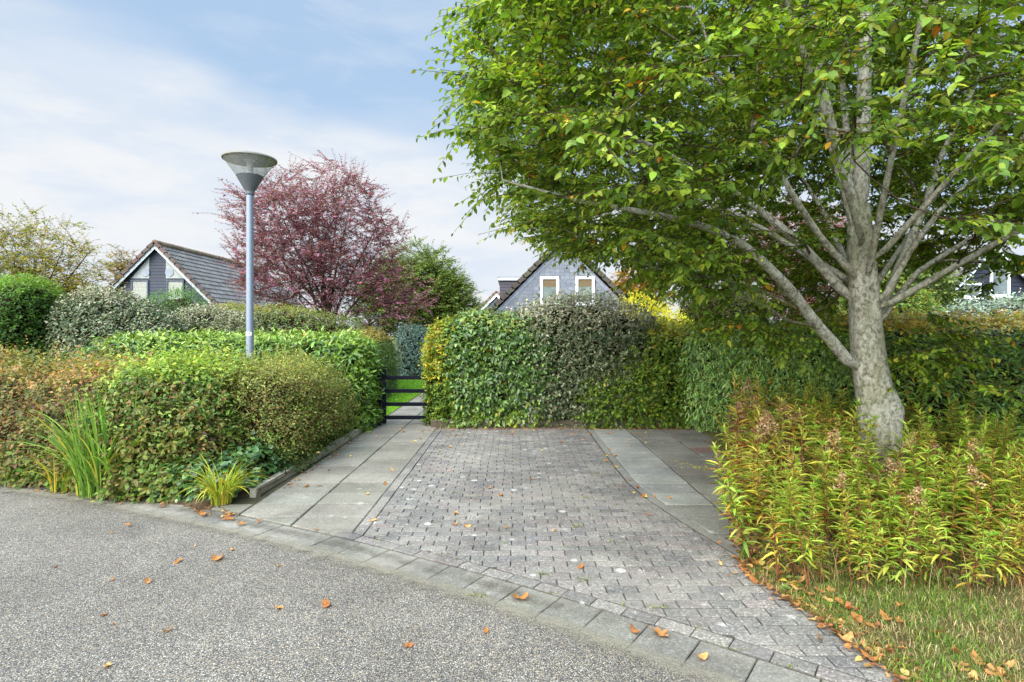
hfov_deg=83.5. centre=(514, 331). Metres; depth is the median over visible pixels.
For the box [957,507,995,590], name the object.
goldenrod
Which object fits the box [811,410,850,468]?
goldenrod
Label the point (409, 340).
garden hedge
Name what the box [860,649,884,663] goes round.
fallen leaf
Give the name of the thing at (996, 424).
goldenrod
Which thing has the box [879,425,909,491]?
goldenrod
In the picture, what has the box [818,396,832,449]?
goldenrod
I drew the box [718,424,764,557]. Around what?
goldenrod
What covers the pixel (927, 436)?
goldenrod
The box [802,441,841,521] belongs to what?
goldenrod
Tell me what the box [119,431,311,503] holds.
ivy
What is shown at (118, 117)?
sky
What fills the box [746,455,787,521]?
goldenrod
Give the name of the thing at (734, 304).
dark shrub
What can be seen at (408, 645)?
fallen leaf
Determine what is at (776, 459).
goldenrod
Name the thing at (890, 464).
goldenrod
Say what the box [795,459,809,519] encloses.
goldenrod
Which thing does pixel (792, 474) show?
goldenrod
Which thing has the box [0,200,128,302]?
yellowing tree
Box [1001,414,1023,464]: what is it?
goldenrod
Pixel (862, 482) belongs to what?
goldenrod
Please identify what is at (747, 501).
goldenrod
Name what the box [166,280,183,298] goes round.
window
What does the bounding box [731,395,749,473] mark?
goldenrod
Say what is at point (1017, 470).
goldenrod
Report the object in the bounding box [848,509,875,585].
goldenrod
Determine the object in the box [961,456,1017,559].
goldenrod
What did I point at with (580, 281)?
window
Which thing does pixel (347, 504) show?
footpath
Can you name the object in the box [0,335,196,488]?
autumn shrub
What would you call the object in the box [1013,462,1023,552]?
goldenrod
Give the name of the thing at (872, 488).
goldenrod
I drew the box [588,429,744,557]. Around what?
pavement
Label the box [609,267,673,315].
orange tree
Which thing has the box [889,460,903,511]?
goldenrod
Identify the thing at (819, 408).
goldenrod
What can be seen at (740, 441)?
goldenrod
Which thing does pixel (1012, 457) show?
goldenrod
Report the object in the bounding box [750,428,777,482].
goldenrod
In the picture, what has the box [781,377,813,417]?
goldenrod
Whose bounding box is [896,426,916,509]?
goldenrod
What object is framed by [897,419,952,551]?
goldenrod
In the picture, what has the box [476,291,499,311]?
gabled house
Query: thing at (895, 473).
goldenrod
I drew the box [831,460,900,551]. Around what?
goldenrod
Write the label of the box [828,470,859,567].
goldenrod
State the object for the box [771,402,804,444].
goldenrod
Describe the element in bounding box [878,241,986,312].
garden tree
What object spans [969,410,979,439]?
goldenrod
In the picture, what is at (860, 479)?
goldenrod
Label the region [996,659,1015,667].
fallen leaf
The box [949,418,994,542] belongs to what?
goldenrod
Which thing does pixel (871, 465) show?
goldenrod
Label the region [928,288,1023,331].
oleaster bush
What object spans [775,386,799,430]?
goldenrod
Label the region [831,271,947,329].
green shrub
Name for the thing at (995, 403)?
loose shrub
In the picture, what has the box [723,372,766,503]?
goldenrod
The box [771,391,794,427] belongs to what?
goldenrod
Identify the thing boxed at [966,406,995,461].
goldenrod
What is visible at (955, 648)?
fallen leaf
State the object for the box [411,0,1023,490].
hornbeam tree
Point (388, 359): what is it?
garden hedge
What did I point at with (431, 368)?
clipped hedge
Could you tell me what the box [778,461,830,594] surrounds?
goldenrod
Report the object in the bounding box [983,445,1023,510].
goldenrod
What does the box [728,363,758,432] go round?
goldenrod
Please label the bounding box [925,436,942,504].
goldenrod
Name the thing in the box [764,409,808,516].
goldenrod
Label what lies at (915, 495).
goldenrod
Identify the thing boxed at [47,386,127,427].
iris clump
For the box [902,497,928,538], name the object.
goldenrod
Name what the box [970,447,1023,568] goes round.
goldenrod
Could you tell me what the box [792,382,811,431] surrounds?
goldenrod
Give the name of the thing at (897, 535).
goldenrod
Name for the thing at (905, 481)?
goldenrod
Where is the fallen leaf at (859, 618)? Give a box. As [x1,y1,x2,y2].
[851,609,862,622]
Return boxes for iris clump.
[2,381,200,498]
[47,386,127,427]
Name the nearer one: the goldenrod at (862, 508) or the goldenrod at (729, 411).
the goldenrod at (862, 508)
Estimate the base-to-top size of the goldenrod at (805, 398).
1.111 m
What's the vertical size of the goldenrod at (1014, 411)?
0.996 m
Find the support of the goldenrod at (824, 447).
on the grass verge
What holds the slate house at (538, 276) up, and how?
on the ground at (399, 349)
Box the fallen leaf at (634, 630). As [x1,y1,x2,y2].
[630,624,638,632]
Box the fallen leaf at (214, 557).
[209,553,223,561]
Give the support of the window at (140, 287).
in the clad house at (154, 266)
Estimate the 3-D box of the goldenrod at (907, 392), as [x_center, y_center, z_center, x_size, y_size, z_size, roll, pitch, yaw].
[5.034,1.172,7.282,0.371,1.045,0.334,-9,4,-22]
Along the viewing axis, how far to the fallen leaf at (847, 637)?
3.18 m
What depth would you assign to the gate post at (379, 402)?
10.51 m
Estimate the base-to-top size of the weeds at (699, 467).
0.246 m
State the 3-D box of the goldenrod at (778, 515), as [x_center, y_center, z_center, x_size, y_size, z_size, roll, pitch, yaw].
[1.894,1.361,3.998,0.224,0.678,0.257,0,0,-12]
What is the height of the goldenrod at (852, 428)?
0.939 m
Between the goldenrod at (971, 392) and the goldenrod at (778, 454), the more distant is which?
the goldenrod at (971, 392)
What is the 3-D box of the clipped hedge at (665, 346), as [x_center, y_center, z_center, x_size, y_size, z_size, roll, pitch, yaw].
[2.337,0.825,10.887,2.960,2.297,1.962,0,0,0]
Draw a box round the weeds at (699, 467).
[670,460,724,477]
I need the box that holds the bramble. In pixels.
[0,442,203,504]
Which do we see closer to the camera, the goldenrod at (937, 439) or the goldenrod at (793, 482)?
the goldenrod at (793, 482)
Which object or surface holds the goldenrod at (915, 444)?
on the grass verge
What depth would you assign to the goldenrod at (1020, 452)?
4.76 m
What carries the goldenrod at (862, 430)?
on the grass verge
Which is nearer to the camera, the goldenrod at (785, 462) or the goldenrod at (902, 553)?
the goldenrod at (902, 553)
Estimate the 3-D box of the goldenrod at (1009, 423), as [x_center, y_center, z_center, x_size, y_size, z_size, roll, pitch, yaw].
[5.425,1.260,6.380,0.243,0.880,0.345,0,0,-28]
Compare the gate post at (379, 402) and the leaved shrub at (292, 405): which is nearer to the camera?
the leaved shrub at (292, 405)
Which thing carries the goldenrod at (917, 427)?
on the grass verge
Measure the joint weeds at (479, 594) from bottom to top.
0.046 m
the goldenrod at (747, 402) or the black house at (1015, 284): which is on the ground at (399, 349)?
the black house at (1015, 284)
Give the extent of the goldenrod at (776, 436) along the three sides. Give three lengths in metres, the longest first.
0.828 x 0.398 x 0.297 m
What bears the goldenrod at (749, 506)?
on the grass verge
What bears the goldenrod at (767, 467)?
on the grass verge
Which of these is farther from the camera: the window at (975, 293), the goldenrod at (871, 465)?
the window at (975, 293)
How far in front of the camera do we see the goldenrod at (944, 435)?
6.34 m
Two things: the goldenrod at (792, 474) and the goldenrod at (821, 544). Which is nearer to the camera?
the goldenrod at (821, 544)
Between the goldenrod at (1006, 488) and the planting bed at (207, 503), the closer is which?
the goldenrod at (1006, 488)
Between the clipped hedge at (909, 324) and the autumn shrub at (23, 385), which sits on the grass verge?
the clipped hedge at (909, 324)
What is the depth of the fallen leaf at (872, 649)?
3.06 m
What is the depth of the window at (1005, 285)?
19.98 m
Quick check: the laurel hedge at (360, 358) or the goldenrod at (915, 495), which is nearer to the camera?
the goldenrod at (915, 495)
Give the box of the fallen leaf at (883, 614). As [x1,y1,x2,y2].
[879,609,892,621]
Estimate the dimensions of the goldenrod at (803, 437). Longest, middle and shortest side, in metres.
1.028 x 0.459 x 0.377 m
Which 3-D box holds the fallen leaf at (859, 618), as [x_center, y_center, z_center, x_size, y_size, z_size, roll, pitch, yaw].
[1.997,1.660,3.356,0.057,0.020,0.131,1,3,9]
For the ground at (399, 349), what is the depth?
78.66 m
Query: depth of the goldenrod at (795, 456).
4.73 m
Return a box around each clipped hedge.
[417,315,494,427]
[435,304,563,428]
[568,315,701,429]
[674,305,856,434]
[822,301,1023,426]
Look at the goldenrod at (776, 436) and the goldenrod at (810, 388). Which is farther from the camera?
the goldenrod at (810, 388)
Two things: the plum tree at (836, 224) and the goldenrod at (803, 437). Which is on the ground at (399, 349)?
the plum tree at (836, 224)
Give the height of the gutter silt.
0.001 m
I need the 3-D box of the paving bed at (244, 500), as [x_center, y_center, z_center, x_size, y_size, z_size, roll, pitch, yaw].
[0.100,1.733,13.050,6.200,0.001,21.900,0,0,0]
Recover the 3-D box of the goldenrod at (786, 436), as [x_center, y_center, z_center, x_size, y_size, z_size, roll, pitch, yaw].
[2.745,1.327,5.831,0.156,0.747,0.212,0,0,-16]
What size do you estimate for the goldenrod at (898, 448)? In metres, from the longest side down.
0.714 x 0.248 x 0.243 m
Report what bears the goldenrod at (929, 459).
on the grass verge
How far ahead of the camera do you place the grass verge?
3.49 m
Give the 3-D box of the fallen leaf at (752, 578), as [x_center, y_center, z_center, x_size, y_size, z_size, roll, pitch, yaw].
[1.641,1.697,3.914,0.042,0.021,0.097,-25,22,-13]
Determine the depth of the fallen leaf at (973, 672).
2.77 m
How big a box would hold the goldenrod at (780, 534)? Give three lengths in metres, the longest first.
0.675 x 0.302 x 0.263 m
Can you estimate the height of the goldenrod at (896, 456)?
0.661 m
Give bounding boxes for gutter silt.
[3,482,562,604]
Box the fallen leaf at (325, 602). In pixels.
[322,599,329,609]
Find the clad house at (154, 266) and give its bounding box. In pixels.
[99,239,312,316]
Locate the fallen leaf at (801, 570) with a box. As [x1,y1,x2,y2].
[797,565,809,574]
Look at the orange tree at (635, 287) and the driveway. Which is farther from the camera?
the orange tree at (635, 287)
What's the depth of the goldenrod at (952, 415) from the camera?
6.13 m
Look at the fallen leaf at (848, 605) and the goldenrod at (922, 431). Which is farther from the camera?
the goldenrod at (922, 431)
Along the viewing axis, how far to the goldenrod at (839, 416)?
5.40 m
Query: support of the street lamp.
on the planting bed at (207, 503)
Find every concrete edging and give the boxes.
[249,423,366,497]
[431,419,694,428]
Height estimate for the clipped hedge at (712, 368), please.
2.415 m
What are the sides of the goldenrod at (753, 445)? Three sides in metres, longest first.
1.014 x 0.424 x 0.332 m
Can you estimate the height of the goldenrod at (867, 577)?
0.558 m
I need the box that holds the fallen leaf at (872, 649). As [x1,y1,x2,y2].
[862,643,881,653]
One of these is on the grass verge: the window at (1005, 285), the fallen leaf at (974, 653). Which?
the fallen leaf at (974, 653)
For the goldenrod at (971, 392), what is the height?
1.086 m
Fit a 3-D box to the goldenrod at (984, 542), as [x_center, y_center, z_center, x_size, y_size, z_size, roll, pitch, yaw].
[2.800,1.361,3.620,0.242,0.676,0.441,-7,1,-43]
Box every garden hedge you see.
[333,326,401,404]
[394,323,432,375]
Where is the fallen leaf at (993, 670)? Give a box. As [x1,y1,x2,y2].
[985,663,1012,676]
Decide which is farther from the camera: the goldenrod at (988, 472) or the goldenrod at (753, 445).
the goldenrod at (753, 445)
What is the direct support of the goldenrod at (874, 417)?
on the grass verge
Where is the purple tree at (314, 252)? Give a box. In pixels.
[192,150,441,329]
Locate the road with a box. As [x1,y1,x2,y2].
[0,490,717,681]
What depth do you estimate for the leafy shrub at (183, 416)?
6.21 m
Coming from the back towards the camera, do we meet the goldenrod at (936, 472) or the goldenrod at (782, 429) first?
the goldenrod at (782, 429)
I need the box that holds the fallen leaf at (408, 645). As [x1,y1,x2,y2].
[401,642,412,647]
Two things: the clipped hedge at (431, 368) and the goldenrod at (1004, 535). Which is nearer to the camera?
the goldenrod at (1004, 535)
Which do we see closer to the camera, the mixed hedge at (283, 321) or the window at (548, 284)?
the mixed hedge at (283, 321)
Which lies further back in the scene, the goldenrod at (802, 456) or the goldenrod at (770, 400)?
the goldenrod at (770, 400)
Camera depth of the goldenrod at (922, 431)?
5.21 m
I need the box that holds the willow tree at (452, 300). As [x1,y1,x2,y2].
[344,234,489,346]
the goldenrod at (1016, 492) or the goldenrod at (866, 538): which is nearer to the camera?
the goldenrod at (866, 538)
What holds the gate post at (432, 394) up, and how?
on the footpath
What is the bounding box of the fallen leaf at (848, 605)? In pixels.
[845,601,852,608]
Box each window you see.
[131,280,148,299]
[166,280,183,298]
[540,276,558,303]
[574,276,594,304]
[961,283,983,298]
[990,268,1012,297]
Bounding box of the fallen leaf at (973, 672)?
[968,670,977,681]
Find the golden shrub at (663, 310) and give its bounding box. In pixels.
[617,290,692,333]
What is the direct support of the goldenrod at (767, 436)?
on the grass verge
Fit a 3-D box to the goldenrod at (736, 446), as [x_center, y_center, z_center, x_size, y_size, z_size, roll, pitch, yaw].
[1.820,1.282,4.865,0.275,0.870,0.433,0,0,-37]
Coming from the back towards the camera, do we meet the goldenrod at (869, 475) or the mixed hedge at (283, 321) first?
the mixed hedge at (283, 321)
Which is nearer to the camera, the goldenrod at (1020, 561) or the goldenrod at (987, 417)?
the goldenrod at (1020, 561)
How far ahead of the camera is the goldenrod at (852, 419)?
6.94 m
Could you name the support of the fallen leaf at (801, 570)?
on the grass verge
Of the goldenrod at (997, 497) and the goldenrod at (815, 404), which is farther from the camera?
the goldenrod at (815, 404)
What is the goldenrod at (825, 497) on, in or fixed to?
on the grass verge
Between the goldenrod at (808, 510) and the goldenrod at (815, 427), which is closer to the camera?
the goldenrod at (808, 510)
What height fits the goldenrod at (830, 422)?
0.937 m
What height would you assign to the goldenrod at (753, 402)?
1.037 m
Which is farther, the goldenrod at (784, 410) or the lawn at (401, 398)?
the lawn at (401, 398)
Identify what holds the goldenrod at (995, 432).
on the grass verge
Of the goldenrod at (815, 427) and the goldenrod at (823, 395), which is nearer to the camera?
the goldenrod at (815, 427)
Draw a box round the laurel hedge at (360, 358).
[69,326,387,432]
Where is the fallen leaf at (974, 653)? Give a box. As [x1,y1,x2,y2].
[970,650,985,667]
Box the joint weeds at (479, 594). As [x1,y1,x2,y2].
[373,430,797,667]
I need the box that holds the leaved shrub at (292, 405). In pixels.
[194,338,366,473]
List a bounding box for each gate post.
[377,366,381,424]
[432,373,435,416]
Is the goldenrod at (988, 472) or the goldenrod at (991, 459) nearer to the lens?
the goldenrod at (988, 472)
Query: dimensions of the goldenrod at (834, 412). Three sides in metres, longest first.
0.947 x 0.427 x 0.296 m
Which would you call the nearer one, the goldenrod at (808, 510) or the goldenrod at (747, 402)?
the goldenrod at (808, 510)
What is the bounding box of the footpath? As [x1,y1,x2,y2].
[208,393,435,536]
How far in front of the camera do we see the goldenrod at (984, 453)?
4.77 m
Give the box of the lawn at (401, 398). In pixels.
[376,375,423,418]
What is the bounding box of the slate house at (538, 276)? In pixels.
[487,249,633,315]
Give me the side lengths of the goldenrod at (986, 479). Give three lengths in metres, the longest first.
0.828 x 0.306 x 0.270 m
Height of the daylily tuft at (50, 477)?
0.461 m
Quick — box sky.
[0,0,1023,333]
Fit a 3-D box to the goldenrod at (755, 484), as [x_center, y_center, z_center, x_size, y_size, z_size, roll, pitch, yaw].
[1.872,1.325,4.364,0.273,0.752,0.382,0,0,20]
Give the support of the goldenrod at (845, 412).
on the grass verge
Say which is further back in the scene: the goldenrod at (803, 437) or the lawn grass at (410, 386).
the lawn grass at (410, 386)
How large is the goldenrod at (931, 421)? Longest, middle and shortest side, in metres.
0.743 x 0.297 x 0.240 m
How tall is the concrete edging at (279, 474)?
0.135 m
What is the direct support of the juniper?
on the ground at (399, 349)
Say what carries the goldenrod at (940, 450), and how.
on the grass verge
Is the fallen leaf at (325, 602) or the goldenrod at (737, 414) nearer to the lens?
the fallen leaf at (325, 602)
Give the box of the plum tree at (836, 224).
[715,194,846,321]
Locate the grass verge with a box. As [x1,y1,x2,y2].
[695,428,1023,681]
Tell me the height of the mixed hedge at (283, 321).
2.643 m
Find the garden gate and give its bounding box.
[379,369,431,423]
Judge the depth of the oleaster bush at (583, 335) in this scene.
10.31 m
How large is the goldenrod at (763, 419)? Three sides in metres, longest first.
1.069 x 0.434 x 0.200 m
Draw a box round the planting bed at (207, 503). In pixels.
[4,424,362,511]
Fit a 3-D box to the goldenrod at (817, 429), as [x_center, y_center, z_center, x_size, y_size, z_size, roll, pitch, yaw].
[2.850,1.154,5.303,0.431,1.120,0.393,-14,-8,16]
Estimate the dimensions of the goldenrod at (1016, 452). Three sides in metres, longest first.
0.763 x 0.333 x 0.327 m
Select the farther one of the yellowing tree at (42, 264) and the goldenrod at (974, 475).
the yellowing tree at (42, 264)
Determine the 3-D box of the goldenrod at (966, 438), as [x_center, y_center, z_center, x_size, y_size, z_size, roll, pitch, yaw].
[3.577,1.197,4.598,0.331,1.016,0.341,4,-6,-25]
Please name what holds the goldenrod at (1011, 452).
on the grass verge
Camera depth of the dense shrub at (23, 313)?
11.02 m
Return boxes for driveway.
[335,427,901,681]
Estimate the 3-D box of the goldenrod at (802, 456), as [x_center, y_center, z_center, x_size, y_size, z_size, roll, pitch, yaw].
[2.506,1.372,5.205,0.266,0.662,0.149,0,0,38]
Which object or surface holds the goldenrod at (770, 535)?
on the grass verge
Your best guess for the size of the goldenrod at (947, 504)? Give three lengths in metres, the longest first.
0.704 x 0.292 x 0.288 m
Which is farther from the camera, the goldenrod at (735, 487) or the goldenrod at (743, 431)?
the goldenrod at (743, 431)
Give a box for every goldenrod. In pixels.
[705,441,761,565]
[706,433,748,535]
[713,405,752,464]
[714,433,780,548]
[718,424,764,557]
[721,390,753,472]
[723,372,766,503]
[724,461,755,541]
[726,407,733,435]
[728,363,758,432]
[729,376,746,430]
[730,435,749,486]
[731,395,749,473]
[733,395,751,438]
[734,424,750,483]
[736,448,759,526]
[737,409,771,512]
[738,487,754,527]
[739,376,752,449]
[742,374,777,483]
[743,455,779,556]
[745,373,779,459]
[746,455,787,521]
[747,393,763,441]
[748,397,804,456]
[748,441,809,542]
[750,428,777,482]
[750,431,785,523]
[751,386,776,414]
[751,416,798,479]
[754,400,771,439]
[756,466,783,549]
[758,485,804,582]
[760,402,774,494]
[762,386,781,431]
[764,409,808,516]
[765,396,806,482]
[766,432,788,504]
[770,401,792,475]
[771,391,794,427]
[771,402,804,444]
[771,438,797,503]
[771,478,804,573]
[772,445,801,515]
[772,452,802,498]
[774,435,790,468]
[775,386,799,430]
[776,469,807,580]
[777,442,820,530]
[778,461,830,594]
[779,453,806,495]
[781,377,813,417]
[787,408,826,512]
[788,461,822,553]
[791,386,819,467]
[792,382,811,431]
[792,405,833,473]
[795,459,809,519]
[796,420,816,477]
[797,367,824,451]
[801,381,819,434]
[801,396,847,511]
[802,424,825,490]
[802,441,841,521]
[805,502,832,583]
[807,392,837,455]
[807,439,843,545]
[807,450,841,525]
[808,420,843,534]
[808,427,833,478]
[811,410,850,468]
[812,391,830,443]
[815,394,824,428]
[815,429,915,536]
[817,383,832,413]
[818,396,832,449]
[822,387,852,429]
[828,385,845,423]
[828,410,851,470]
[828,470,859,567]
[829,486,859,567]
[830,398,874,498]
[830,414,860,479]
[831,387,857,461]
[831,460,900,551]
[835,506,885,590]
[836,396,851,423]
[837,417,869,492]
[840,471,876,531]
[842,502,881,579]
[843,437,876,553]
[847,402,857,439]
[847,460,865,539]
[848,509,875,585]
[849,423,879,468]
[849,445,868,512]
[850,456,872,523]
[853,418,888,523]
[854,485,892,575]
[859,414,884,476]
[863,468,886,532]
[864,445,881,501]
[868,512,924,587]
[871,473,883,518]
[873,456,897,532]
[876,429,897,481]
[878,460,916,553]
[878,468,904,508]
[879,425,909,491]
[879,470,918,564]
[883,452,901,544]
[885,431,928,499]
[885,487,913,572]
[886,437,914,490]
[888,450,913,504]
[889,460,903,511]
[891,437,906,466]
[892,492,912,558]
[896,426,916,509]
[896,479,927,574]
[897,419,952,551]
[897,452,941,519]
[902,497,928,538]
[903,408,917,439]
[904,384,919,442]
[904,403,938,485]
[905,388,930,471]
[905,507,937,585]
[906,447,937,540]
[907,424,937,485]
[909,432,945,508]
[909,488,944,570]
[912,412,930,482]
[915,432,954,484]
[915,480,975,564]
[917,492,997,598]
[922,419,944,463]
[925,411,958,486]
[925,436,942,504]
[925,438,974,575]
[926,461,960,541]
[928,444,987,531]
[931,448,965,540]
[932,447,987,547]
[933,405,961,473]
[938,389,976,467]
[938,427,964,468]
[939,418,982,527]
[948,384,983,449]
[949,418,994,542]
[951,411,994,493]
[952,457,1000,576]
[953,431,992,549]
[955,475,994,532]
[957,403,985,489]
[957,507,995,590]
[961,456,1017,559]
[962,427,991,498]
[964,443,992,534]
[965,411,1016,463]
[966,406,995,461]
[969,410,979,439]
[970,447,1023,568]
[971,427,1000,455]
[971,438,997,534]
[973,414,1007,467]
[980,517,1023,589]
[982,440,1023,529]
[982,457,1014,539]
[983,438,999,486]
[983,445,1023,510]
[984,413,1013,477]
[984,441,1015,507]
[986,453,1023,564]
[987,405,1023,478]
[987,407,1017,464]
[990,409,1021,480]
[990,518,1023,587]
[991,450,1016,527]
[996,438,1022,486]
[996,501,1023,587]
[997,438,1023,546]
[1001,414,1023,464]
[1002,444,1023,538]
[1008,440,1023,483]
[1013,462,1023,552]
[1014,437,1023,504]
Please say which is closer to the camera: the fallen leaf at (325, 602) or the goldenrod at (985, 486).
the fallen leaf at (325, 602)
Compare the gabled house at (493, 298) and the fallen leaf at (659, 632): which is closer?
the fallen leaf at (659, 632)
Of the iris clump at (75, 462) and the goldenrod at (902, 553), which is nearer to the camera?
the goldenrod at (902, 553)
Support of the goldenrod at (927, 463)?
on the grass verge
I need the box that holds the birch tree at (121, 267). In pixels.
[100,244,135,283]
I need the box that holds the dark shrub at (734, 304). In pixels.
[675,280,772,326]
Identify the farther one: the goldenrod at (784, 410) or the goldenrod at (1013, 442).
the goldenrod at (784, 410)
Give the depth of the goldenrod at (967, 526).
4.06 m
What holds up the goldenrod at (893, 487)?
on the grass verge
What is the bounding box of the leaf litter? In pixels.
[136,426,981,681]
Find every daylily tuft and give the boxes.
[31,456,74,492]
[171,452,266,505]
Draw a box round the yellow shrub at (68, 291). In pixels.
[22,271,146,308]
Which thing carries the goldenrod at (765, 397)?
on the grass verge
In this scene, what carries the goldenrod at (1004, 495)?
on the grass verge
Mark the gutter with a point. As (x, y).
(732, 665)
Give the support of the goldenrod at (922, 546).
on the grass verge
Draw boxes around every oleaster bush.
[41,281,188,369]
[168,301,269,348]
[499,285,669,428]
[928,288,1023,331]
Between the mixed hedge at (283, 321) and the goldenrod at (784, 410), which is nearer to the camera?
the goldenrod at (784, 410)
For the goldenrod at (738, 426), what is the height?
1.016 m
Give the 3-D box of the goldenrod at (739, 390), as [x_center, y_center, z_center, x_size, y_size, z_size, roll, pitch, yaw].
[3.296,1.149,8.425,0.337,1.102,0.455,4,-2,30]
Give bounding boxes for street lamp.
[221,150,277,365]
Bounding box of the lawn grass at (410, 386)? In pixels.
[387,380,425,412]
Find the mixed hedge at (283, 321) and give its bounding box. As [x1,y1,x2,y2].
[209,298,367,347]
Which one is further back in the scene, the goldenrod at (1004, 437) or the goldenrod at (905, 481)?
the goldenrod at (1004, 437)
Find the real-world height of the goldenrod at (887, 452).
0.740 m
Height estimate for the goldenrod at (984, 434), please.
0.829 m
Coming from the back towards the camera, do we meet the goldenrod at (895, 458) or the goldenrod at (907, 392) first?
the goldenrod at (907, 392)
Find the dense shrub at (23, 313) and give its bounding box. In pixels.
[0,269,74,366]
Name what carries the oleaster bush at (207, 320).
on the lawn at (401, 398)
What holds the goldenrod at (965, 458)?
on the grass verge
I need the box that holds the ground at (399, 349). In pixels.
[385,335,436,374]
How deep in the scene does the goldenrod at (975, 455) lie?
4.35 m
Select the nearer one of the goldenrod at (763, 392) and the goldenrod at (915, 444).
the goldenrod at (915, 444)
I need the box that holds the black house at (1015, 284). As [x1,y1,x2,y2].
[822,243,1023,317]
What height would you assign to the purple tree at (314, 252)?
7.099 m
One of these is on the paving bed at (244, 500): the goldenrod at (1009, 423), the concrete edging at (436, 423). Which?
the concrete edging at (436, 423)
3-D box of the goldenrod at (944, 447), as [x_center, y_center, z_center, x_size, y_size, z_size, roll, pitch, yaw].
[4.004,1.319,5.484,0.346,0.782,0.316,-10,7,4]
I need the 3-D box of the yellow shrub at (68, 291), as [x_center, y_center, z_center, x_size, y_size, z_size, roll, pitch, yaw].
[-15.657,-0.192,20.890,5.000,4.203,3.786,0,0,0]
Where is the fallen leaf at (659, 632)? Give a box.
[647,625,667,635]
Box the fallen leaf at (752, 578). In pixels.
[749,575,757,582]
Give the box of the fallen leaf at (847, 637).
[840,631,855,641]
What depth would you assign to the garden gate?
10.53 m
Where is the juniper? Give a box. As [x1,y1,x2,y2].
[142,283,212,318]
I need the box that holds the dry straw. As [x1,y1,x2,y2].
[747,495,1023,597]
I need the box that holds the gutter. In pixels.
[0,483,827,681]
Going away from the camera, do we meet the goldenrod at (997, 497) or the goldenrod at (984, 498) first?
the goldenrod at (997, 497)
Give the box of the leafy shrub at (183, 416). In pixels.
[35,323,277,501]
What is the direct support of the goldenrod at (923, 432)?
on the grass verge
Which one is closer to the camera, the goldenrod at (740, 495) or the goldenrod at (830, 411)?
the goldenrod at (740, 495)
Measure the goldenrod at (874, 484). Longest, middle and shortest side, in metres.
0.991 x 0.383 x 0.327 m
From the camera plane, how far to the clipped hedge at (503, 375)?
10.21 m
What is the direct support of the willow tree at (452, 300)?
on the ground at (399, 349)
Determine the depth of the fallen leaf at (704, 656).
3.03 m
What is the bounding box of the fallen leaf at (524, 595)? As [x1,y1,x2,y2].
[512,592,532,598]
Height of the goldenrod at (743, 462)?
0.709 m
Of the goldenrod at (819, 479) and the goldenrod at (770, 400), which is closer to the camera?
the goldenrod at (819, 479)
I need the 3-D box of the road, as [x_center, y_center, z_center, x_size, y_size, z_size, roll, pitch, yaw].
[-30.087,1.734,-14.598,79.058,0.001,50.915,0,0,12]
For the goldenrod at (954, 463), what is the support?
on the grass verge
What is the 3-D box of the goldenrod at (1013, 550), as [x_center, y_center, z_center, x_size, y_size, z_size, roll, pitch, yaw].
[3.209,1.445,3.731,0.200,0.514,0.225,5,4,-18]
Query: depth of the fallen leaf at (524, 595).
3.69 m
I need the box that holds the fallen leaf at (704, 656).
[697,652,707,659]
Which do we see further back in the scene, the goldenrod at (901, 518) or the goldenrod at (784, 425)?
the goldenrod at (784, 425)
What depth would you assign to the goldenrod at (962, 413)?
5.17 m
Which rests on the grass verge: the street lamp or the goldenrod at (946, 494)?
the goldenrod at (946, 494)
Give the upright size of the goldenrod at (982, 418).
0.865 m
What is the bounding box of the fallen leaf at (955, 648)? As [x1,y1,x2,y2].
[950,646,959,652]
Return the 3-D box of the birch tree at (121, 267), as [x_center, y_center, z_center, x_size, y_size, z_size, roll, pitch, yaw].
[-23.386,-1.749,34.058,2.210,6.938,2.653,0,0,-21]
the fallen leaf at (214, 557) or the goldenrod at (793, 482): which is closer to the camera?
the goldenrod at (793, 482)
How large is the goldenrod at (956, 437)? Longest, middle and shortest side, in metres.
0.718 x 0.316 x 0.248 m
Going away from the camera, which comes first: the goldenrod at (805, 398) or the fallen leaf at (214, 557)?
the fallen leaf at (214, 557)
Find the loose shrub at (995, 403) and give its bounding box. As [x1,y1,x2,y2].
[843,321,1023,462]
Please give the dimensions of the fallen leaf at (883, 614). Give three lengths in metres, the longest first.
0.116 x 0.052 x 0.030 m
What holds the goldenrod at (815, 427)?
on the grass verge
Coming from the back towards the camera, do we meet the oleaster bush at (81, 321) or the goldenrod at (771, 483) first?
the oleaster bush at (81, 321)
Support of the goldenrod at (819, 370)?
on the grass verge
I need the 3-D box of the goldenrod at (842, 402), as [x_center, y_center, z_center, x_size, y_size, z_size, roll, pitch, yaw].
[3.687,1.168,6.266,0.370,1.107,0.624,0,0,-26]
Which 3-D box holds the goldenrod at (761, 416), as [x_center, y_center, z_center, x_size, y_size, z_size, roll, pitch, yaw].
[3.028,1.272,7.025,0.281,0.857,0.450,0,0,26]
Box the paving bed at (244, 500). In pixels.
[206,393,866,681]
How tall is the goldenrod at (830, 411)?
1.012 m
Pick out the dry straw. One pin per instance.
(835, 566)
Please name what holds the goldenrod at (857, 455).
on the grass verge
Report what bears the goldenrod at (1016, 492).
on the grass verge
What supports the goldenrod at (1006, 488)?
on the grass verge

